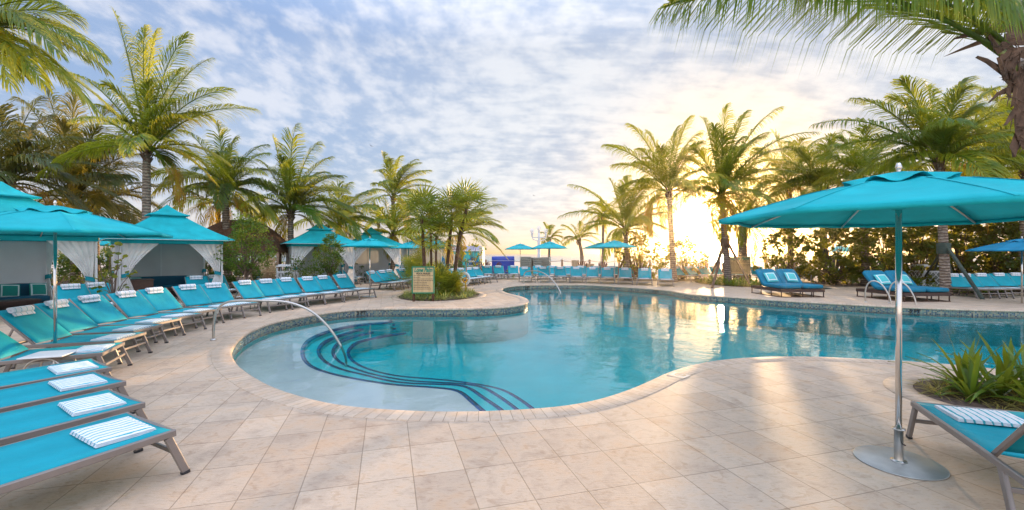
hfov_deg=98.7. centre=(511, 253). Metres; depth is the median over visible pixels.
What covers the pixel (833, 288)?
spa coping
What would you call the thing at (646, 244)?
sea grape
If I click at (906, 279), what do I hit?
pillow
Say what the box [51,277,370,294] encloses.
planting bed
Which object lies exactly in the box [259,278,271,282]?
rolled towel
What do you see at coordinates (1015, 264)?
sea grape
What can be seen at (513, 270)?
sun lounger
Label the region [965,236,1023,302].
parasol
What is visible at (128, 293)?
rolled towel
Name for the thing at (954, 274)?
rolled towel
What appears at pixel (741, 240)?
coconut palm
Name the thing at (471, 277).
sun lounger
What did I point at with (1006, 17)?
coconut palm
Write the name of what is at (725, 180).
coconut palm
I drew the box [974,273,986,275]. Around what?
rolled towel
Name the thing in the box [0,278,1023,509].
pool deck
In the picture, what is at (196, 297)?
sun lounger
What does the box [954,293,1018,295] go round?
planter ring
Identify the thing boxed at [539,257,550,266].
lounger stack
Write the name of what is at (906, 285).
ladder rail
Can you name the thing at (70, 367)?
folded towel
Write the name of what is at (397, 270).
sun lounger
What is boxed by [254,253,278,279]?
bamboo gate
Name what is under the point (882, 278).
pillow
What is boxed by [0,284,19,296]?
pillow
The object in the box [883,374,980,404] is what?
planter ring
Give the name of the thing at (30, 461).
sun lounger
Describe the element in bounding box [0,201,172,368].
parasol
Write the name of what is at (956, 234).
sea grape
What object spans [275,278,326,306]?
sun lounger
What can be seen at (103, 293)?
sun lounger
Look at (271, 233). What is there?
thatched hut
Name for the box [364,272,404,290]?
sun lounger
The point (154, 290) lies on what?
rolled towel
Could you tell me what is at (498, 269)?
sun lounger
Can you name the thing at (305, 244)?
cabana
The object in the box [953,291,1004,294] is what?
planter soil
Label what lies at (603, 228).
coconut palm
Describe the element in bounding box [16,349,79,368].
side table
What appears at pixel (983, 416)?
folded towel
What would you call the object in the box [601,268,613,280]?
sun lounger
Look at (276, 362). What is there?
pool sun shelf
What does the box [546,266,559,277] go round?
sun lounger
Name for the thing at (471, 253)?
sapling
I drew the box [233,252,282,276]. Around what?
hedge shrub
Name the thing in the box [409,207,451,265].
fan palm
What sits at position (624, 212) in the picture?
coconut palm
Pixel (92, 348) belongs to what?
folded towel
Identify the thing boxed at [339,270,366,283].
sun lounger
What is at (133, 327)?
folded towel
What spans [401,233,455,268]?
cabana
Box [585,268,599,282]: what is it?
sun lounger
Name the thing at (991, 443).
sun lounger
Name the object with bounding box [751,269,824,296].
double daybed
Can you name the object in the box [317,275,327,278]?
rolled towel
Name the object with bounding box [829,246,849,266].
lifeguard hut
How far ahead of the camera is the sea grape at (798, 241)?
26.73 m
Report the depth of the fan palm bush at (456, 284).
18.56 m
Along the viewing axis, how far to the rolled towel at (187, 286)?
11.96 m
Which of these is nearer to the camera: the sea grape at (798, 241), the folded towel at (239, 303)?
the folded towel at (239, 303)
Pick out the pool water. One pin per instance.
(598, 297)
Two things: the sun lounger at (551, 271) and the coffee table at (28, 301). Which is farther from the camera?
the sun lounger at (551, 271)
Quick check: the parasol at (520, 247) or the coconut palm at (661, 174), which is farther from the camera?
the parasol at (520, 247)
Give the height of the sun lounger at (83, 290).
0.878 m
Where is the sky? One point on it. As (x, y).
(522, 98)
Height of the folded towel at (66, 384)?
0.038 m
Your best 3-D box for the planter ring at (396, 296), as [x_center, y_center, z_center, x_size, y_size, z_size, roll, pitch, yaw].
[-2.990,1.745,18.275,3.840,0.010,5.100,0,0,0]
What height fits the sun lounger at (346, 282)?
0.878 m
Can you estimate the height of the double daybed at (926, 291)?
1.067 m
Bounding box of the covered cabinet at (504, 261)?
[492,256,513,273]
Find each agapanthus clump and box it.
[888,330,1012,402]
[924,350,1023,401]
[928,340,1023,404]
[936,330,1022,392]
[977,340,1023,400]
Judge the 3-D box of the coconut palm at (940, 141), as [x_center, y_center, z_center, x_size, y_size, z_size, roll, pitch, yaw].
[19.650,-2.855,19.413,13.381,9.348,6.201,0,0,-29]
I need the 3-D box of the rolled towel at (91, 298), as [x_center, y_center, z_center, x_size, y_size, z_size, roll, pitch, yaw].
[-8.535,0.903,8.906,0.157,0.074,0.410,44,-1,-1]
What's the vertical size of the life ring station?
1.350 m
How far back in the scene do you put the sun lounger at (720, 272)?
29.31 m
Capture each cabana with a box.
[0,181,98,300]
[99,205,234,291]
[281,223,355,285]
[344,227,400,281]
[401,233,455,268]
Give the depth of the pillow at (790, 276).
18.80 m
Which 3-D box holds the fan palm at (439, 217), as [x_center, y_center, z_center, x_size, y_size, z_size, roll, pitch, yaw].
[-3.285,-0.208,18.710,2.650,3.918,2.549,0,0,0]
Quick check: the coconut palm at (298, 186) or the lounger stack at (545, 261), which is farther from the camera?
the lounger stack at (545, 261)
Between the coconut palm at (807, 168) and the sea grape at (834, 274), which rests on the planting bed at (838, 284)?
the sea grape at (834, 274)
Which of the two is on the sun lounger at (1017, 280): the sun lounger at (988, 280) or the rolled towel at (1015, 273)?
the rolled towel at (1015, 273)
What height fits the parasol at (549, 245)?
2.538 m
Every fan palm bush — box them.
[385,251,438,285]
[427,260,467,293]
[441,269,465,291]
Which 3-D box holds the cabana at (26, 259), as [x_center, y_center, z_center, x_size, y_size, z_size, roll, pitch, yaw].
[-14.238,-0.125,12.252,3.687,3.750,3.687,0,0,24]
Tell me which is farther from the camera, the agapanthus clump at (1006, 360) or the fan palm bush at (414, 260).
the fan palm bush at (414, 260)
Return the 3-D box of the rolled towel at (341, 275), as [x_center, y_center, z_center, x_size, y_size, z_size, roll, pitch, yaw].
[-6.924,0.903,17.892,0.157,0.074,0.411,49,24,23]
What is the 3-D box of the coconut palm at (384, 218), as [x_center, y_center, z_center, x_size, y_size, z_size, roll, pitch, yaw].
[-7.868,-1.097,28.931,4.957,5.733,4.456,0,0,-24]
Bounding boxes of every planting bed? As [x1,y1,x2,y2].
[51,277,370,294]
[615,278,702,280]
[810,282,870,285]
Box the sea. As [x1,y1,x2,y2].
[52,254,1013,261]
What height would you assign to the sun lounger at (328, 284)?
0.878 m
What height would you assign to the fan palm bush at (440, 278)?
1.554 m
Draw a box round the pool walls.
[234,292,1023,360]
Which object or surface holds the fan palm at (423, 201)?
on the planter soil at (440, 298)
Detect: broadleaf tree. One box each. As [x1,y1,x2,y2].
[213,208,277,297]
[312,231,345,287]
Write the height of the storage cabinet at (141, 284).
0.830 m
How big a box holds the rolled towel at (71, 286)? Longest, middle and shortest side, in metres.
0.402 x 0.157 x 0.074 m
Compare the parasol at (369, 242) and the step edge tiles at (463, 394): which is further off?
the parasol at (369, 242)
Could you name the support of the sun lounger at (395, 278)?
on the pool deck
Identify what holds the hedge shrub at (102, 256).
on the planting bed at (239, 278)
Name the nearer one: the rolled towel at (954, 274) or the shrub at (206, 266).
the rolled towel at (954, 274)
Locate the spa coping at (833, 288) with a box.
[740,286,839,289]
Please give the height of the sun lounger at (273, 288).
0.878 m
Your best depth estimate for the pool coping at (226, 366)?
5.99 m
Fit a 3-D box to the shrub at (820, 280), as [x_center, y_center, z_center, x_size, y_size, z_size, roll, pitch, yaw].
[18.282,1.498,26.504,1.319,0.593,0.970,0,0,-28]
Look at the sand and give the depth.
64.98 m
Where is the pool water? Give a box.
[343,288,1023,345]
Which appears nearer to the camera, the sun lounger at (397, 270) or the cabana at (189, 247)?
the cabana at (189, 247)
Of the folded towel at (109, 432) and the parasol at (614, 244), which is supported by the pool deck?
the parasol at (614, 244)
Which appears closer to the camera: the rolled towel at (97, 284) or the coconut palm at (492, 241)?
the rolled towel at (97, 284)
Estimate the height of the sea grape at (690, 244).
3.011 m
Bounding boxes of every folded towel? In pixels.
[47,361,98,374]
[48,374,107,391]
[57,393,126,416]
[70,416,155,447]
[72,343,114,353]
[90,333,134,340]
[112,325,152,330]
[135,318,171,322]
[161,313,192,317]
[183,308,211,311]
[209,304,235,306]
[227,302,250,303]
[264,297,281,299]
[934,405,1023,427]
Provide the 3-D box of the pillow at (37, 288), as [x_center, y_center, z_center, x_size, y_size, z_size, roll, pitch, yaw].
[-14.763,1.130,13.717,0.150,0.420,0.420,-15,-8,17]
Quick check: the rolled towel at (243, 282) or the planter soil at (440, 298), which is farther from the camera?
the planter soil at (440, 298)
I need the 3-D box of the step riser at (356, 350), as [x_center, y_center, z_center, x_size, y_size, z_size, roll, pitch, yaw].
[-2.800,2.690,11.699,2.837,0.360,14.583,0,0,-20]
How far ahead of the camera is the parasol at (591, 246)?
29.80 m
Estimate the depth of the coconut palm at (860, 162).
23.79 m
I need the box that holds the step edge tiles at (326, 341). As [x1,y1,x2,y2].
[317,324,503,409]
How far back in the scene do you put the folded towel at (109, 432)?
3.36 m
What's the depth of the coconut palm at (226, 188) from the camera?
22.19 m
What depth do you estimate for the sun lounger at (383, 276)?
22.10 m
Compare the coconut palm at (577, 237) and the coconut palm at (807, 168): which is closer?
the coconut palm at (807, 168)
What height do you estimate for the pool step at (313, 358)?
0.001 m
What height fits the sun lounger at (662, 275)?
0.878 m
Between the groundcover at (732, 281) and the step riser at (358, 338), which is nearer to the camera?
the step riser at (358, 338)
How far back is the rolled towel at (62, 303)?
7.98 m
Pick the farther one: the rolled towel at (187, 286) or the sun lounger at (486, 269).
the sun lounger at (486, 269)
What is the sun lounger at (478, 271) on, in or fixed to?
on the pool deck
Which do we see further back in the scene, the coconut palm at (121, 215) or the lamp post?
the lamp post
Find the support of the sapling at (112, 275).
on the pool deck
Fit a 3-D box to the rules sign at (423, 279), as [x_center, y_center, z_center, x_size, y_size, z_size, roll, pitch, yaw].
[-3.212,1.110,15.938,0.816,1.280,0.129,0,0,-4]
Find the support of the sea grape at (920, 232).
on the planting bed
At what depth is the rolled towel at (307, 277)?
16.15 m
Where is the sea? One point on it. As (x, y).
(570, 257)
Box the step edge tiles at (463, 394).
[300,320,485,410]
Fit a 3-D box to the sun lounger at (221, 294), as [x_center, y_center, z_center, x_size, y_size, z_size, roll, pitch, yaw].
[-7.964,1.316,12.365,1.728,0.878,0.826,0,0,28]
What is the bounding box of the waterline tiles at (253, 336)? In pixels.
[232,286,1023,358]
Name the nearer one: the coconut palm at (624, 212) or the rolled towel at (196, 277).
the rolled towel at (196, 277)
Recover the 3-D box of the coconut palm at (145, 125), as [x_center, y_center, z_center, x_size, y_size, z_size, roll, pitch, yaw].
[-14.701,-4.136,17.962,6.453,11.813,6.477,0,0,43]
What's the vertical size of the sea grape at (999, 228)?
3.909 m
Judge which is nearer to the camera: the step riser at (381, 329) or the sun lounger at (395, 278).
the step riser at (381, 329)
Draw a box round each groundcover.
[394,287,478,300]
[409,284,466,297]
[694,275,761,286]
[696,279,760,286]
[902,373,1023,410]
[926,276,1012,292]
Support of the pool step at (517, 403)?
attached to the pool walls
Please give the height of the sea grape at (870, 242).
4.210 m
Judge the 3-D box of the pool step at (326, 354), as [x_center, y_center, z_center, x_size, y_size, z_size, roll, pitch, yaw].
[-5.949,2.370,10.265,8.929,0.001,20.376,0,0,-20]
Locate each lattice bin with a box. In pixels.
[276,264,292,278]
[908,264,939,286]
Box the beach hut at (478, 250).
[442,246,484,267]
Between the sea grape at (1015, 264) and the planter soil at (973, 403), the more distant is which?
the sea grape at (1015, 264)
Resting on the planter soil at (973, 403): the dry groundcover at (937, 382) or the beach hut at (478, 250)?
the dry groundcover at (937, 382)
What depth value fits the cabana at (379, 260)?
29.37 m
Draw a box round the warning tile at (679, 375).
[667,372,690,378]
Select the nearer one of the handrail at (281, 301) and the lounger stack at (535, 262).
the handrail at (281, 301)
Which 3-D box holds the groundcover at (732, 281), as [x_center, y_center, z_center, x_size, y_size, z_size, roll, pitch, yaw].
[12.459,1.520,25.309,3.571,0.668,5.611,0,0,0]
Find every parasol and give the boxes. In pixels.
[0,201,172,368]
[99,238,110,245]
[341,237,397,296]
[389,241,427,284]
[505,244,535,266]
[531,242,567,282]
[582,241,617,278]
[592,239,636,284]
[718,163,1023,480]
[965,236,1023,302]
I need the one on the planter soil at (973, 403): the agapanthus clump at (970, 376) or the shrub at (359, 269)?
the agapanthus clump at (970, 376)
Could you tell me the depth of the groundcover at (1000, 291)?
19.43 m
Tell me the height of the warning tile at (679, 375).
0.008 m
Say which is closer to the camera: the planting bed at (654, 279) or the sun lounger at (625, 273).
the sun lounger at (625, 273)
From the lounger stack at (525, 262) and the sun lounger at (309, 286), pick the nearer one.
the sun lounger at (309, 286)
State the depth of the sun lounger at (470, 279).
24.16 m
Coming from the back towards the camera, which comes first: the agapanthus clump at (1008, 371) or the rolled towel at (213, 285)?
the rolled towel at (213, 285)
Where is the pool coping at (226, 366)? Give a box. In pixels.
[211,284,1023,421]
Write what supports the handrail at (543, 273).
attached to the pool deck
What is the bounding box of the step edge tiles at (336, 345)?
[331,328,518,409]
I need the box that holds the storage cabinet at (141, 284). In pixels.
[130,278,154,290]
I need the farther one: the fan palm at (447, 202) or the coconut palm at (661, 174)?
the coconut palm at (661, 174)
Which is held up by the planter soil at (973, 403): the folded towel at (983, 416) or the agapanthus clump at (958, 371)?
the agapanthus clump at (958, 371)
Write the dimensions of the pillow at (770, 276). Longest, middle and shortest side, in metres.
0.480 x 0.480 x 0.150 m
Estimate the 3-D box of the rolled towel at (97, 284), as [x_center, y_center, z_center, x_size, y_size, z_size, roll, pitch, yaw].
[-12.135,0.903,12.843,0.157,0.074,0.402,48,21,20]
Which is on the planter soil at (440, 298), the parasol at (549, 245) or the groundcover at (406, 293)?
the groundcover at (406, 293)
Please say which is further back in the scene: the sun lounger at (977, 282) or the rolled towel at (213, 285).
the sun lounger at (977, 282)
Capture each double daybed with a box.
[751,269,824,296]
[856,270,950,301]
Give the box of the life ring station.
[459,262,469,289]
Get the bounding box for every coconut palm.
[0,0,122,118]
[0,95,141,239]
[5,77,162,283]
[35,5,261,220]
[50,161,202,281]
[151,119,300,287]
[173,172,268,269]
[233,123,356,269]
[286,180,392,249]
[358,150,440,231]
[364,206,388,228]
[369,193,427,270]
[426,194,508,267]
[540,222,566,262]
[558,174,693,279]
[560,220,600,265]
[581,197,624,262]
[601,115,740,281]
[647,0,1023,156]
[666,102,818,287]
[684,146,808,278]
[736,129,846,268]
[761,131,872,281]
[799,124,952,284]
[809,75,1023,298]
[928,102,1023,291]
[932,115,1021,268]
[948,83,1020,178]
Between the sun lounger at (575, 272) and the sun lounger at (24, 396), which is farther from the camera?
the sun lounger at (575, 272)
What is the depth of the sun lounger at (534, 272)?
30.25 m
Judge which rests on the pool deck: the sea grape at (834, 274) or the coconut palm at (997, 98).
the coconut palm at (997, 98)
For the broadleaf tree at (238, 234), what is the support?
on the pool deck
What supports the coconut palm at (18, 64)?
on the pool deck
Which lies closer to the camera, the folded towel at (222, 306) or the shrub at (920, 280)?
the folded towel at (222, 306)
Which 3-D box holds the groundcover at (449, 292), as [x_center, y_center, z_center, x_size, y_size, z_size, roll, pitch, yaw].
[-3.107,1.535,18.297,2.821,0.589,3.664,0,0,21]
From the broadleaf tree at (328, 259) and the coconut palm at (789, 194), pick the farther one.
the coconut palm at (789, 194)
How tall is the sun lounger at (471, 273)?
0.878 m
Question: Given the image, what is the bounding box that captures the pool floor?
[353,305,1021,407]
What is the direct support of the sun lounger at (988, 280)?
on the pool deck
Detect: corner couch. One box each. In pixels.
[0,283,49,310]
[142,275,192,296]
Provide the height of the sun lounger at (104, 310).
0.878 m
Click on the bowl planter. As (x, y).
(575, 263)
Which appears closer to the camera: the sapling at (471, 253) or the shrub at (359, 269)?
the shrub at (359, 269)
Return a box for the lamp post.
[531,228,546,256]
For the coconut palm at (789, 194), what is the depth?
28.42 m
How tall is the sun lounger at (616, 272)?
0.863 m
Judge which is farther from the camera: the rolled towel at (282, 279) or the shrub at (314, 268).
the shrub at (314, 268)
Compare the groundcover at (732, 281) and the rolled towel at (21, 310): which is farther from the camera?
the groundcover at (732, 281)
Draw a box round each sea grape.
[615,230,668,279]
[655,235,710,278]
[751,228,822,280]
[793,228,870,283]
[836,227,925,283]
[878,226,956,283]
[915,224,1001,273]
[953,221,1018,273]
[988,221,1023,272]
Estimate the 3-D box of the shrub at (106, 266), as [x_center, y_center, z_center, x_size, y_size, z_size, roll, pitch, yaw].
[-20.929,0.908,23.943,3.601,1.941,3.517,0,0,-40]
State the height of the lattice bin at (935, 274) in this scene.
1.194 m
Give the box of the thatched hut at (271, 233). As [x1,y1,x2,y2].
[207,220,287,276]
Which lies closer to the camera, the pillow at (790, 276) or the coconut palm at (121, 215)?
the pillow at (790, 276)
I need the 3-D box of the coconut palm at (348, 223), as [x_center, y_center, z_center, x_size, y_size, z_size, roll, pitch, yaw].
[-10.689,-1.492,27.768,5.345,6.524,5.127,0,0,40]
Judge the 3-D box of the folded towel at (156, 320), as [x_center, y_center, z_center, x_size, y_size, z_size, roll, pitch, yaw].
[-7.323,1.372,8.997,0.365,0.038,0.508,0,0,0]
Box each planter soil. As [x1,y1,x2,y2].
[399,292,478,300]
[695,281,750,286]
[913,380,1023,411]
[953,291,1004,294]
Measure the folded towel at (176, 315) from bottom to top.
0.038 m
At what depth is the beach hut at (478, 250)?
41.96 m
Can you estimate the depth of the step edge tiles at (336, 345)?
8.46 m
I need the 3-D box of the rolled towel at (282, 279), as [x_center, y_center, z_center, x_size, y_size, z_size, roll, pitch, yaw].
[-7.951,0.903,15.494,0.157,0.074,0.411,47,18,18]
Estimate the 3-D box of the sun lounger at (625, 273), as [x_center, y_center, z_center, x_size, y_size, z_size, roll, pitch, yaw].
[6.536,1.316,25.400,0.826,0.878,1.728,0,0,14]
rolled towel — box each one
[6,305,34,316]
[44,299,68,308]
[60,283,80,288]
[77,294,100,302]
[86,282,104,287]
[115,290,135,297]
[145,287,162,293]
[178,284,195,289]
[189,275,202,279]
[205,282,220,287]
[238,280,250,284]
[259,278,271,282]
[280,277,291,281]
[302,276,312,279]
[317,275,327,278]
[336,274,345,277]
[951,273,958,276]
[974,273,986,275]
[993,273,1004,275]
[1010,272,1020,275]
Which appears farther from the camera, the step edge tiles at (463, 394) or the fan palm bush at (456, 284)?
the fan palm bush at (456, 284)
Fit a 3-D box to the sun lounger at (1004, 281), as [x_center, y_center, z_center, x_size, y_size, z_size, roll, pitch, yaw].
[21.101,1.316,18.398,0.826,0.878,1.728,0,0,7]
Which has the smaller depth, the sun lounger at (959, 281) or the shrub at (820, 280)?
the sun lounger at (959, 281)
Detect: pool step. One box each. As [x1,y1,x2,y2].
[305,329,497,410]
[321,332,513,409]
[335,332,529,408]
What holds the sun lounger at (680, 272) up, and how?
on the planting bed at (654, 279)
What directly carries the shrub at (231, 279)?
on the planting bed
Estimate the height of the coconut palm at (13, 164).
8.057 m
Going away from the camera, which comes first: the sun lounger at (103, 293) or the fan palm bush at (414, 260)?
the sun lounger at (103, 293)
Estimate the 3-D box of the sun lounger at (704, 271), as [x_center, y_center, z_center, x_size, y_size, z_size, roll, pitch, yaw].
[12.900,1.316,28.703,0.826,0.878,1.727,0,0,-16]
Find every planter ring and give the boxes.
[391,292,485,301]
[690,281,750,287]
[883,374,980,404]
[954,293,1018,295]
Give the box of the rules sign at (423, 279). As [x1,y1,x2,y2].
[412,266,434,301]
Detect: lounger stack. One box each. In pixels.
[521,257,531,271]
[532,257,541,265]
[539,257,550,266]
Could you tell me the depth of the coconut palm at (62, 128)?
20.57 m
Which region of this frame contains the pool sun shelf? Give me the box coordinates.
[235,320,478,410]
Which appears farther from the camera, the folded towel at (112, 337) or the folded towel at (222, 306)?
the folded towel at (222, 306)
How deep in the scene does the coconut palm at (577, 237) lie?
41.90 m
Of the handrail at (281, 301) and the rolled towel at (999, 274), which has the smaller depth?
the handrail at (281, 301)
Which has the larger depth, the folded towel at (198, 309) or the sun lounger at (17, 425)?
the folded towel at (198, 309)
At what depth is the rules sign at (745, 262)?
27.78 m
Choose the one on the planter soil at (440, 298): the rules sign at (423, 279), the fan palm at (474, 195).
the fan palm at (474, 195)
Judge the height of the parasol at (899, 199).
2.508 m
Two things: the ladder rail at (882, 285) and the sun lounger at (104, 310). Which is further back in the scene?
the ladder rail at (882, 285)
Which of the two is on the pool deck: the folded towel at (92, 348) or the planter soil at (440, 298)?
the planter soil at (440, 298)
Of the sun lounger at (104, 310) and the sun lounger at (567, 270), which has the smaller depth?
the sun lounger at (104, 310)
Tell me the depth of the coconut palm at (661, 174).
26.84 m
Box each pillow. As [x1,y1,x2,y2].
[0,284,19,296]
[29,283,47,294]
[763,272,778,281]
[784,272,798,281]
[874,274,891,283]
[902,274,912,283]
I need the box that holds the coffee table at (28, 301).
[0,298,41,304]
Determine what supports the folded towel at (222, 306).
on the sun lounger at (196, 297)
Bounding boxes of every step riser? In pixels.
[305,323,391,351]
[321,326,394,351]
[335,330,395,353]
[350,334,405,357]
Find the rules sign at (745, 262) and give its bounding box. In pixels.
[730,256,750,279]
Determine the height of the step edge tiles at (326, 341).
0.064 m
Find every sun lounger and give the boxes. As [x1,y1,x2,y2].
[0,306,152,368]
[0,331,132,376]
[0,358,118,392]
[0,371,134,413]
[0,389,148,445]
[0,412,190,494]
[28,300,168,351]
[50,284,118,309]
[68,295,185,342]
[87,283,119,310]
[106,291,206,335]
[137,288,224,328]
[172,285,245,322]
[184,276,209,284]
[198,283,261,319]
[208,275,238,294]
[231,280,293,312]
[254,279,309,309]
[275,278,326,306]
[296,277,344,304]
[313,276,360,301]
[332,270,360,284]
[332,275,376,297]
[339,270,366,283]
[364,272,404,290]
[375,270,411,289]
[386,270,411,287]
[396,269,409,284]
[449,269,478,285]
[457,268,484,284]
[465,268,490,283]
[472,267,497,282]
[481,266,494,277]
[493,266,507,278]
[507,266,518,276]
[518,267,535,282]
[532,266,545,278]
[537,267,553,282]
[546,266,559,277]
[554,267,569,282]
[562,266,575,277]
[570,267,583,282]
[576,266,588,279]
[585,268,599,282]
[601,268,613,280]
[606,266,619,280]
[618,268,632,284]
[637,269,652,285]
[657,269,673,284]
[677,267,699,281]
[684,267,710,279]
[697,266,720,276]
[709,266,733,277]
[751,267,762,277]
[905,401,1023,509]
[949,274,1000,298]
[958,274,1014,298]
[973,274,1023,297]
[988,273,1023,293]
[1005,273,1023,291]
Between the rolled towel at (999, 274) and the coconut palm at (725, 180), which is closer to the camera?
the rolled towel at (999, 274)
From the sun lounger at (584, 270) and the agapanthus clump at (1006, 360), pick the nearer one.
the agapanthus clump at (1006, 360)
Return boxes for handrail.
[210,299,346,366]
[523,270,560,291]
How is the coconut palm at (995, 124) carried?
on the planting bed
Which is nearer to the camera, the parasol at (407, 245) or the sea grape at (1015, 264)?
the sea grape at (1015, 264)
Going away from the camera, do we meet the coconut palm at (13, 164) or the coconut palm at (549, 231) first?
the coconut palm at (13, 164)
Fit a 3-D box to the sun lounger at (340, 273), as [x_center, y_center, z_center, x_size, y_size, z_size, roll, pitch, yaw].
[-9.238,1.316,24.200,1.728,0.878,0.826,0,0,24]
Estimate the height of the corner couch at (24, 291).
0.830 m
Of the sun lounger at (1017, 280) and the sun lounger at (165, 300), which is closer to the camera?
the sun lounger at (165, 300)
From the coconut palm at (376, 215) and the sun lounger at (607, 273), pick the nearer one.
the sun lounger at (607, 273)
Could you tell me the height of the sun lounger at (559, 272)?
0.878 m
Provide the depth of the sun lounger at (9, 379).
5.10 m
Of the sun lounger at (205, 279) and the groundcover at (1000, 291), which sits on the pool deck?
the sun lounger at (205, 279)
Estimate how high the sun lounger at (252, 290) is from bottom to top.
0.878 m
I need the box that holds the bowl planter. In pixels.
[571,260,578,266]
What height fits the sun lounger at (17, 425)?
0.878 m
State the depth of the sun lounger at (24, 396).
4.45 m
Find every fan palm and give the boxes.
[390,183,451,265]
[406,202,461,291]
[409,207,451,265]
[432,187,480,271]
[440,176,494,271]
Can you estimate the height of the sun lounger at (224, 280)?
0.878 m
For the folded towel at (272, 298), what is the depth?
13.27 m
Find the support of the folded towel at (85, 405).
on the sun lounger at (17, 425)
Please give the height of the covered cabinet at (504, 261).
1.500 m
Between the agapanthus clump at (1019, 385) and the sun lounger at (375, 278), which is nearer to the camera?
the agapanthus clump at (1019, 385)
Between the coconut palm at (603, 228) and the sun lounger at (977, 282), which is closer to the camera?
the sun lounger at (977, 282)
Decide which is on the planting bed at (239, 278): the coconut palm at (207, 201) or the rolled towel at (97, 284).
the coconut palm at (207, 201)
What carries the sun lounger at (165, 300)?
on the pool deck
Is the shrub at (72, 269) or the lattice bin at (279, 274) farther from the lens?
the lattice bin at (279, 274)
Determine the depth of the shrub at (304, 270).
20.43 m
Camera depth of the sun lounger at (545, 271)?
27.58 m
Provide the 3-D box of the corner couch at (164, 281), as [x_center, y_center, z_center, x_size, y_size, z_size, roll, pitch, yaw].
[-13.510,1.335,17.101,2.350,0.830,2.750,0,0,44]
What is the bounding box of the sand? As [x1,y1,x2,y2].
[51,262,981,277]
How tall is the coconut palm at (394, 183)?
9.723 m
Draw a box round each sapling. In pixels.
[90,241,137,306]
[463,238,486,265]
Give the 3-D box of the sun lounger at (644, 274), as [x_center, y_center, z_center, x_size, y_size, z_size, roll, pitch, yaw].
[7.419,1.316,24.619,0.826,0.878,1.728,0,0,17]
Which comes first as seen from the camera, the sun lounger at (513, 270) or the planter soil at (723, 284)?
the planter soil at (723, 284)
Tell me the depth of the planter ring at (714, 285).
24.62 m
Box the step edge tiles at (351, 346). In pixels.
[347,332,534,408]
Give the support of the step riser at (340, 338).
on the pool floor
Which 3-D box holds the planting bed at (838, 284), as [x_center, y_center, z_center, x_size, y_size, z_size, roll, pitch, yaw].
[18.160,1.730,24.624,8.225,0.001,3.108,0,0,0]
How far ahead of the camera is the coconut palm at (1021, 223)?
19.93 m
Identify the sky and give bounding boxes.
[0,0,1022,253]
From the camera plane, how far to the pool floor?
12.70 m
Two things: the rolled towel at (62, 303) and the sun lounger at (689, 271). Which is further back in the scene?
the sun lounger at (689, 271)
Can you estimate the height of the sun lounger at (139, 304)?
0.878 m
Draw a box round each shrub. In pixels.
[50,247,110,281]
[50,254,109,293]
[83,258,110,280]
[205,260,227,280]
[207,259,262,292]
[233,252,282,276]
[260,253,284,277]
[283,255,310,288]
[302,258,327,276]
[343,263,367,278]
[449,259,481,273]
[802,276,823,281]
[910,276,924,285]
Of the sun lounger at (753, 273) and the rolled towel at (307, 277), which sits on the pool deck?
the sun lounger at (753, 273)
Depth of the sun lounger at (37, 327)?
7.01 m
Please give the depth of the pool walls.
14.17 m
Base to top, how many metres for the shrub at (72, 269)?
2.252 m
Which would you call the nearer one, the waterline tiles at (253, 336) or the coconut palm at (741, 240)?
the waterline tiles at (253, 336)
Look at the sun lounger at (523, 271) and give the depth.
27.59 m
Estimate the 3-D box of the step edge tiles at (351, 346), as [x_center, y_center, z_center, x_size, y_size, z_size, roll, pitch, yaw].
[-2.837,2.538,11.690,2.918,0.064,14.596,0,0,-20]
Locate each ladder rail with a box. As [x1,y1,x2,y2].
[864,280,891,303]
[888,281,916,304]
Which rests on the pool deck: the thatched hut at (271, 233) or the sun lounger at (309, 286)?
the sun lounger at (309, 286)
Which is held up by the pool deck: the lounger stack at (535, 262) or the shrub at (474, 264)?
the shrub at (474, 264)
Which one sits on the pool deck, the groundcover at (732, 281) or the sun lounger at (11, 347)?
the sun lounger at (11, 347)
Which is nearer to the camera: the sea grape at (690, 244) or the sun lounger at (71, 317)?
the sun lounger at (71, 317)

